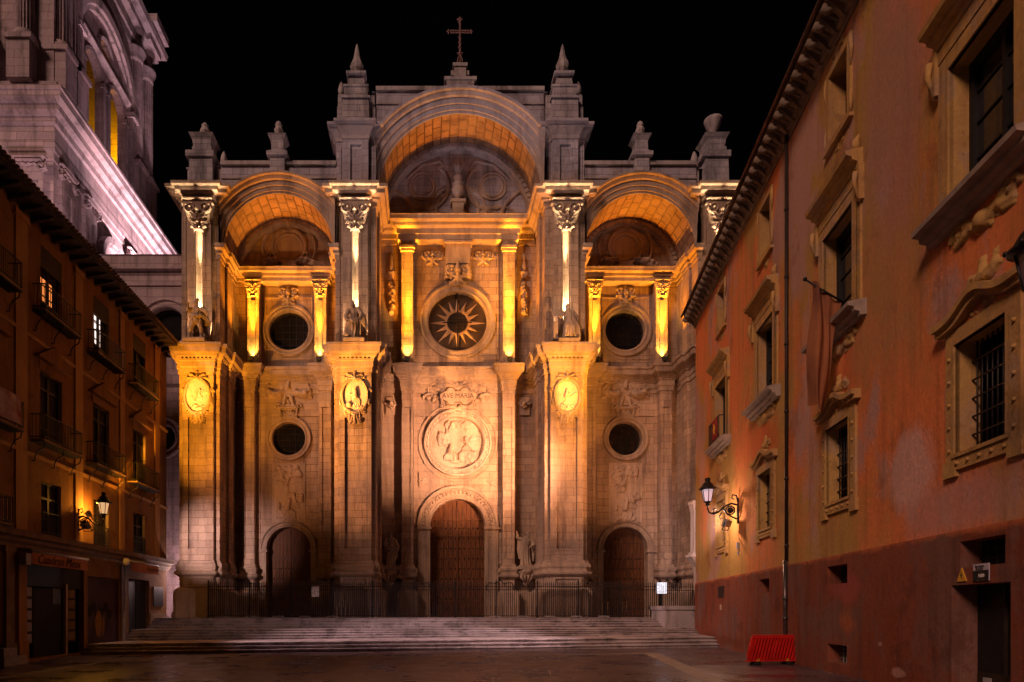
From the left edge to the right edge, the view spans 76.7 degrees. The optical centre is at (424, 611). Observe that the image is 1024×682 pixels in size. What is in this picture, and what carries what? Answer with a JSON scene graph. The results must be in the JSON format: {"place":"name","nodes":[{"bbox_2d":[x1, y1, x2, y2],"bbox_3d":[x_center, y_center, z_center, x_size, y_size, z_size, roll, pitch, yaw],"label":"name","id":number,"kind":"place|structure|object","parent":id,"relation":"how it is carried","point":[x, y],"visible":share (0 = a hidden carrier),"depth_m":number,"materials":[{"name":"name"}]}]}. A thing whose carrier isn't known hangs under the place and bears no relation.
{"place":"outdoors","nodes":[
{"label":"outdoors","id":0,"kind":"place"},
{"bbox_2d":[260,614,312,617],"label":"access ramp","id":1,"kind":"structure","parent":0,"point":[292,617],"depth_m":42.60,"materials":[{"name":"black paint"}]},
{"bbox_2d":[0,647,871,681],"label":"ground","id":2,"kind":"structure","parent":0,"point":[612,665],"depth_m":22.69,"materials":[{"name":"grey stone"}]},
{"bbox_2d":[0,648,18,666],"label":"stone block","id":3,"kind":"structure","parent":2,"relation":"on","point":[9,657],"depth_m":25.71,"materials":[{"name":"stone"}]},
{"bbox_2d":[17,655,27,663],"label":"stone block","id":4,"kind":"structure","parent":2,"relation":"on","point":[23,659],"depth_m":26.86,"materials":[{"name":"stone"}]},
{"bbox_2d":[0,660,116,678],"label":"paving strip","id":5,"kind":"object","parent":2,"relation":"on","point":[54,669],"visible":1,"depth_m":23.74,"materials":[{"name":"beige stone"}]},
{"bbox_2d":[0,145,178,661],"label":"house","id":6,"kind":"structure","parent":2,"relation":"on","point":[87,338],"depth_m":31.51,"materials":[{"name":"brown paint"}]},
{"bbox_2d":[0,318,12,342],"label":"window","id":7,"kind":"structure","parent":6,"relation":"in","point":[3,330],"depth_m":26.23,"materials":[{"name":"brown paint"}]},
{"bbox_2d":[0,387,21,424],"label":"banner","id":8,"kind":"object","parent":6,"relation":"attached to","point":[10,405],"visible":1,"depth_m":25.89,"materials":[{"name":"red fabric"}]},
{"bbox_2d":[19,553,30,564],"bbox_3d":[-16.880,-2.220,27.025,0.300,0.480,0.350,0,0,0],"label":"alarm box","id":9,"kind":"object","parent":6,"relation":"attached to","point":[24,558],"visible":1,"depth_m":26.85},
{"bbox_2d":[41,481,60,536],"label":"window","id":10,"kind":"structure","parent":6,"relation":"in","point":[50,494],"depth_m":30.23,"materials":[{"name":"black glass"}]},
{"bbox_2d":[41,245,61,316],"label":"window","id":11,"kind":"structure","parent":6,"relation":"in","point":[51,269],"depth_m":29.92,"materials":[{"name":"black wood"}]},
{"bbox_2d":[17,548,88,570],"bbox_3d":[-17.073,-2.360,29.550,0.754,0.680,4.600,0,0,0],"label":"sign","id":12,"kind":"object","parent":6,"relation":"attached to","point":[51,559],"visible":0.99,"depth_m":29.09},
{"bbox_2d":[34,347,72,445],"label":"window","id":13,"kind":"structure","parent":6,"relation":"in","point":[51,361],"depth_m":30.01,"materials":[{"name":"brown paint"}]},
{"bbox_2d":[84,510,92,519],"bbox_3d":[-16.986,-4.864,32.320,0.336,0.494,0.480,0,0,-40],"label":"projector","id":14,"kind":"object","parent":6,"relation":"attached to","point":[88,513],"visible":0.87,"depth_m":32.18,"materials":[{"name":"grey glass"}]},
{"bbox_2d":[78,492,111,534],"bbox_3d":[-16.599,-4.924,32.100,1.736,2.152,0.780,0,0,0],"label":"wall lantern","id":15,"kind":"object","parent":6,"relation":"attached to","point":[103,501],"depth_m":32.04,"materials":[{"name":"black metal"}]},
{"bbox_2d":[80,522,91,531],"bbox_3d":[-17.053,-4.268,32.181,0.480,0.454,0.401,0,0,9],"label":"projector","id":16,"kind":"object","parent":15,"relation":"attached to","point":[86,525],"visible":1,"depth_m":32.08,"materials":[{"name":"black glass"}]},
{"bbox_2d":[94,499,107,546],"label":"window","id":17,"kind":"structure","parent":6,"relation":"in","point":[97,516],"depth_m":34.51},
{"bbox_2d":[93,295,108,352],"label":"window","id":18,"kind":"structure","parent":6,"relation":"in","point":[100,311],"depth_m":34.46,"materials":[{"name":"black"}]},
{"bbox_2d":[88,382,117,467],"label":"window","id":19,"kind":"structure","parent":6,"relation":"in","point":[101,395],"depth_m":34.73,"materials":[{"name":"brown paint"}]},
{"bbox_2d":[117,558,128,564],"bbox_3d":[-17.093,-2.820,36.200,0.726,0.400,0.340,0,0,0],"label":"spotlight","id":20,"kind":"object","parent":6,"relation":"attached to","point":[125,561],"visible":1,"depth_m":36.08,"materials":[{"name":"white paint"}]},
{"bbox_2d":[129,579,144,631],"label":"door","id":21,"kind":"structure","parent":6,"relation":"in","point":[136,587],"depth_m":39.20,"materials":[{"name":"black wood"}]},
{"bbox_2d":[133,513,144,553],"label":"window","id":22,"kind":"structure","parent":6,"relation":"in","point":[138,520],"depth_m":39.53,"materials":[{"name":"black glass"}]},
{"bbox_2d":[133,333,144,384],"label":"window","id":23,"kind":"structure","parent":6,"relation":"in","point":[138,346],"depth_m":39.21,"materials":[{"name":"brown wood"}]},
{"bbox_2d":[123,559,158,574],"bbox_3d":[-17.133,-2.660,38.600,0.634,0.720,3.900,0,0,0],"label":"sign","id":24,"kind":"object","parent":6,"relation":"attached to","point":[143,567],"visible":0.98,"depth_m":38.41,"materials":[{"name":"red wood"}]},
{"bbox_2d":[129,409,152,483],"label":"window","id":25,"kind":"structure","parent":6,"relation":"in","point":[140,422],"depth_m":39.15,"materials":[{"name":"brown paint"}]},
{"bbox_2d":[153,587,162,605],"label":"notice case","id":26,"kind":"object","parent":6,"relation":"attached to","point":[157,596],"visible":1,"depth_m":41.69,"materials":[{"name":"grey metal"}]},
{"bbox_2d":[129,653,654,659],"bbox_3d":[-1.656,2.000,28.400,23.688,0.291,0.450,0,0,0],"label":"paving strip","id":27,"kind":"object","parent":2,"relation":"on","point":[388,656],"visible":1,"depth_m":28.41,"materials":[{"name":"stone"}]},
{"bbox_2d":[80,634,718,654],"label":"steps","id":28,"kind":"structure","parent":2,"relation":"on","point":[398,644],"depth_m":32.77,"materials":[{"name":"stone"}]},
{"bbox_2d":[124,627,698,640],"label":"steps","id":29,"kind":"structure","parent":2,"relation":"on","point":[217,633],"depth_m":37.57,"materials":[{"name":"stone"}]},
{"bbox_2d":[147,617,662,628],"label":"steps","id":30,"kind":"structure","parent":29,"relation":"on","point":[324,622],"depth_m":40.82,"materials":[{"name":"stone"}]},
{"bbox_2d":[207,580,660,617],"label":"iron fence","id":31,"kind":"object","parent":30,"relation":"on","point":[415,607],"visible":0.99,"depth_m":42.10,"materials":[{"name":"black metal"}]},
{"bbox_2d":[312,587,318,596],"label":"notice board","id":32,"kind":"object","parent":31,"relation":"attached to","point":[315,591],"visible":1,"depth_m":41.99,"materials":[{"name":"white paint"}]},
{"bbox_2d":[164,44,739,617],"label":"cathedral","id":33,"kind":"structure","parent":30,"relation":"on","point":[458,236],"depth_m":46.22,"materials":[{"name":"stone"}]},
{"bbox_2d":[178,297,211,341],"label":"statue","id":34,"kind":"object","parent":33,"relation":"on","point":[200,319],"visible":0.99,"depth_m":42.36,"materials":[{"name":"stone"}]},
{"bbox_2d":[247,356,253,361],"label":"floodlight","id":35,"kind":"object","parent":33,"relation":"attached to","point":[250,358],"visible":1,"depth_m":45.56,"materials":[{"name":"brown metal"}]},
{"bbox_2d":[266,416,310,460],"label":"oculus window","id":36,"kind":"structure","parent":33,"relation":"in","point":[291,443],"depth_m":47.36,"materials":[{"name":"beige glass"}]},
{"bbox_2d":[262,304,314,355],"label":"oculus window","id":37,"kind":"structure","parent":33,"relation":"in","point":[291,335],"depth_m":47.33,"materials":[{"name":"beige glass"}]},
{"bbox_2d":[269,528,310,616],"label":"door","id":38,"kind":"structure","parent":33,"relation":"in","point":[289,554],"depth_m":47.65,"materials":[{"name":"brown wood"}]},
{"bbox_2d":[316,356,321,361],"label":"floodlight","id":39,"kind":"object","parent":33,"relation":"attached to","point":[318,358],"visible":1,"depth_m":45.56,"materials":[{"name":"brown metal"}]},
{"bbox_2d":[343,300,367,341],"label":"statue","id":40,"kind":"object","parent":33,"relation":"on","point":[357,314],"visible":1,"depth_m":42.28,"materials":[{"name":"stone"}]},
{"bbox_2d":[383,531,399,569],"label":"statue","id":41,"kind":"object","parent":33,"relation":"on","point":[390,543],"visible":1,"depth_m":46.10,"materials":[{"name":"stone"}]},
{"bbox_2d":[404,356,409,361],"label":"floodlight","id":42,"kind":"object","parent":33,"relation":"attached to","point":[407,358],"visible":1,"depth_m":45.55,"materials":[{"name":"brown metal"}]},
{"bbox_2d":[406,568,429,585],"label":"wall bracket","id":43,"kind":"object","parent":33,"relation":"attached to","point":[416,578],"depth_m":46.11,"materials":[{"name":"black metal"}]},
{"bbox_2d":[430,501,483,616],"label":"door","id":44,"kind":"structure","parent":33,"relation":"in","point":[457,531],"depth_m":47.65,"materials":[{"name":"brown wood"}]},
{"bbox_2d":[420,283,495,359],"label":"star window","id":45,"kind":"structure","parent":33,"relation":"in","point":[456,328],"depth_m":47.18,"materials":[{"name":"stone"}]},
{"bbox_2d":[446,17,472,61],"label":"iron cross","id":46,"kind":"object","parent":33,"relation":"on","point":[459,32],"visible":0.98,"depth_m":43.96,"materials":[{"name":"grey metal"}]},
{"bbox_2d":[486,568,513,590],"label":"wall bracket","id":47,"kind":"object","parent":33,"relation":"attached to","point":[499,571],"depth_m":46.05,"materials":[{"name":"black metal"}]},
{"bbox_2d":[507,356,512,361],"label":"floodlight","id":48,"kind":"object","parent":33,"relation":"attached to","point":[509,358],"visible":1,"depth_m":45.56,"materials":[{"name":"brown metal"}]},
{"bbox_2d":[516,531,535,568],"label":"statue","id":49,"kind":"object","parent":33,"relation":"on","point":[526,543],"visible":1,"depth_m":46.12,"materials":[{"name":"stone"}]},
{"bbox_2d":[551,304,580,341],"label":"statue","id":50,"kind":"object","parent":33,"relation":"on","point":[571,329],"visible":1,"depth_m":42.26,"materials":[{"name":"stone"}]},
{"bbox_2d":[603,528,643,616],"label":"door","id":51,"kind":"structure","parent":33,"relation":"in","point":[623,556],"depth_m":47.64,"materials":[{"name":"brown wood"}]},
{"bbox_2d":[603,416,647,460],"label":"oculus window","id":52,"kind":"structure","parent":33,"relation":"in","point":[620,441],"depth_m":47.36,"materials":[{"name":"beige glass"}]},
{"bbox_2d":[600,304,651,355],"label":"oculus window","id":53,"kind":"structure","parent":33,"relation":"in","point":[621,334],"depth_m":47.33,"materials":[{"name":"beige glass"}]},
{"bbox_2d":[662,356,668,361],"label":"floodlight","id":54,"kind":"object","parent":33,"relation":"attached to","point":[664,358],"visible":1,"depth_m":45.56,"materials":[{"name":"brown metal"}]},
{"bbox_2d":[657,582,666,605],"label":"notice board","id":55,"kind":"object","parent":30,"relation":"on","point":[661,587],"visible":0.98,"depth_m":41.99,"materials":[{"name":"white paper"}]},
{"bbox_2d":[649,606,694,626],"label":"stone parapet","id":56,"kind":"structure","parent":30,"relation":"on","point":[674,616],"depth_m":39.70,"materials":[{"name":"beige stone"}]},
{"bbox_2d":[658,581,694,605],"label":"iron fence","id":57,"kind":"object","parent":30,"relation":"on","point":[679,590],"visible":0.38,"depth_m":42.88,"materials":[{"name":"black metal"}]},
{"bbox_2d":[646,654,726,681],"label":"paving strip","id":58,"kind":"object","parent":2,"relation":"on","point":[696,673],"visible":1,"depth_m":20.69,"materials":[{"name":"beige stone"}]},
{"bbox_2d":[746,635,795,665],"bbox_3d":[12.156,1.329,22.128,2.229,1.020,0.426,0,0,-7],"label":"plastic barrier","id":59,"kind":"object","parent":2,"relation":"on","point":[772,650],"visible":0.86,"depth_m":22.14,"materials":[{"name":"red plastic"}]},
{"bbox_2d":[681,0,1023,681],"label":"palace","id":60,"kind":"structure","parent":2,"relation":"on","point":[879,191],"depth_m":16.61,"materials":[{"name":"orange paint"}]},
{"bbox_2d":[686,500,695,592],"bbox_3d":[16.462,-3.200,38.275,1.400,8.400,0.850,0,0,0],"label":"portal pilaster","id":61,"kind":"object","parent":60,"relation":"attached to","point":[691,556],"visible":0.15,"depth_m":38.30,"materials":[{"name":"white stone"}]},
{"bbox_2d":[709,414,724,445],"bbox_3d":[14.654,-9.035,32.039,0.400,1.070,2.062,0,0,11],"label":"balcony rail","id":62,"kind":"object","parent":60,"relation":"attached to","point":[710,435],"visible":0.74,"depth_m":32.52,"materials":[{"name":"black metal"}]},
{"bbox_2d":[712,417,716,440],"bbox_3d":[14.354,-9.050,31.788,0.093,1.000,1.019,0,0,13],"label":"banner","id":63,"kind":"object","parent":62,"relation":"attached to","point":[714,429],"visible":1,"depth_m":31.74,"materials":[{"name":"red fabric"}]},
{"bbox_2d":[704,346,730,464],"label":"window","id":64,"kind":"structure","parent":60,"relation":"in","point":[719,367],"depth_m":31.94,"materials":[{"name":"beige glass"}]},
{"bbox_2d":[699,477,738,523],"bbox_3d":[13.434,-5.074,29.361,1.713,2.151,0.780,0,0,0],"label":"wall lantern","id":65,"kind":"object","parent":60,"relation":"attached to","point":[707,488],"depth_m":29.18,"materials":[{"name":"black metal"}]},
{"bbox_2d":[712,472,728,556],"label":"barred window","id":66,"kind":"structure","parent":60,"relation":"in","point":[721,536],"depth_m":32.43,"materials":[{"name":"beige stone"}]},
{"bbox_2d":[715,271,726,339],"bbox_3d":[14.959,-15.190,32.012,0.826,3.280,1.830,0,0,0],"label":"attic window","id":67,"kind":"structure","parent":60,"relation":"in","point":[720,300],"depth_m":32.55,"materials":[{"name":"beige stone"}]},
{"bbox_2d":[721,519,731,530],"bbox_3d":[13.781,-3.963,29.203,0.480,0.512,0.296,0,0,-34],"label":"projector","id":68,"kind":"object","parent":60,"relation":"attached to","point":[726,522],"visible":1,"depth_m":29.12,"materials":[{"name":"grey metal"}]},
{"bbox_2d":[741,263,780,427],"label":"window","id":69,"kind":"structure","parent":60,"relation":"in","point":[763,308],"depth_m":25.49,"materials":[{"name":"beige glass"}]},
{"bbox_2d":[749,435,777,543],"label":"barred window","id":70,"kind":"structure","parent":60,"relation":"in","point":[765,482],"depth_m":25.71,"materials":[{"name":"beige stone"}]},
{"bbox_2d":[756,184,773,270],"bbox_3d":[13.629,-15.190,25.362,0.826,3.280,1.830,0,0,0],"label":"attic window","id":71,"kind":"structure","parent":60,"relation":"in","point":[764,223],"depth_m":25.84,"materials":[{"name":"beige"}]},
{"bbox_2d":[803,277,843,414],"bbox_3d":[11.499,-7.705,18.632,1.048,3.850,0.830,0,0,17],"label":"flag","id":72,"kind":"object","parent":60,"relation":"attached to","point":[825,307],"visible":1,"depth_m":18.51,"materials":[{"name":"red fabric"}]},
{"bbox_2d":[801,134,866,363],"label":"window","id":73,"kind":"structure","parent":60,"relation":"in","point":[835,212],"depth_m":18.72,"materials":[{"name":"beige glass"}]},
{"bbox_2d":[812,374,860,520],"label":"barred window","id":74,"kind":"structure","parent":60,"relation":"in","point":[839,431],"depth_m":19.11,"materials":[{"name":"beige stone"}]},
{"bbox_2d":[822,30,853,159],"bbox_3d":[12.329,-15.190,18.862,0.826,3.280,1.830,0,0,0],"label":"attic window","id":75,"kind":"structure","parent":60,"relation":"in","point":[838,85],"depth_m":19.31,"materials":[{"name":"beige stone"}]},
{"bbox_2d":[840,566,846,582],"bbox_3d":[12.568,-1.095,18.884,0.317,0.550,1.350,0,0,0],"label":"vent window","id":76,"kind":"structure","parent":60,"relation":"in","point":[844,569],"depth_m":19.29,"materials":[{"name":"black metal"}]},
{"bbox_2d":[840,645,846,662],"bbox_3d":[12.568,1.260,18.884,0.309,0.560,1.310,0,0,0],"label":"vent window","id":77,"kind":"structure","parent":60,"relation":"in","point":[844,648],"depth_m":19.31,"materials":[{"name":"black metal"}]},
{"bbox_2d":[957,568,966,581],"bbox_3d":[11.023,-0.760,13.141,0.029,0.280,0.306,0,0,11],"label":"warning sign","id":78,"kind":"object","parent":60,"relation":"attached to","point":[961,576],"visible":1,"depth_m":13.13,"materials":[{"name":"yellow paint"}]},
{"bbox_2d":[910,0,1023,252],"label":"window","id":79,"kind":"structure","parent":60,"relation":"in","point":[975,71],"depth_m":13.02,"materials":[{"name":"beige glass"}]},
{"bbox_2d":[930,245,1023,479],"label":"barred window","id":80,"kind":"structure","parent":60,"relation":"in","point":[985,355],"depth_m":12.72,"materials":[{"name":"beige stone"}]},
{"bbox_2d":[973,563,989,581],"bbox_3d":[10.896,-0.770,12.542,0.033,0.340,0.469,0,0,11],"label":"sign","id":81,"kind":"object","parent":60,"relation":"attached to","point":[981,572],"visible":1,"depth_m":12.52,"materials":[{"name":"black paint"}]},
{"bbox_2d":[980,538,1004,564],"bbox_3d":[11.288,-1.170,12.484,0.313,0.540,1.330,0,0,0],"label":"vent window","id":82,"kind":"structure","parent":60,"relation":"in","point":[993,551],"depth_m":12.79,"materials":[{"name":"black metal"}]},
{"bbox_2d":[977,583,1010,681],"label":"door","id":83,"kind":"structure","parent":60,"relation":"in","point":[994,600],"depth_m":12.90,"materials":[{"name":"black paint"}]},
{"bbox_2d":[1002,231,1023,291],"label":"wall lantern","id":84,"kind":"object","parent":60,"relation":"attached to","point":[1015,253],"depth_m":9.44,"materials":[{"name":"black metal"}]},
{"bbox_2d":[142,0,816,253],"label":"sky","id":85,"kind":"structure","parent":0,"point":[239,68],"materials":[{"name":"black"}]},
{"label":"terrace","id":86,"kind":"structure","parent":0,"visible":0},
{"bbox_2d":[0,0,177,253],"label":"bell tower","id":87,"kind":"structure","parent":86,"relation":"on","point":[77,78],"depth_m":50.63,"materials":[{"name":"stone"}]},
{"bbox_2d":[99,254,181,616],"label":"side wall","id":88,"kind":"structure","parent":86,"relation":"on","point":[153,282],"depth_m":48.00,"materials":[{"name":"stone"}]},
{"bbox_2d":[147,298,181,341],"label":"round window","id":89,"kind":"structure","parent":88,"relation":"in","point":[172,320],"depth_m":48.45,"materials":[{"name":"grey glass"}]},
{"bbox_2d":[166,416,178,457],"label":"round window","id":90,"kind":"structure","parent":88,"relation":"in","point":[172,437],"depth_m":47.93,"materials":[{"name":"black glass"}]}
]}

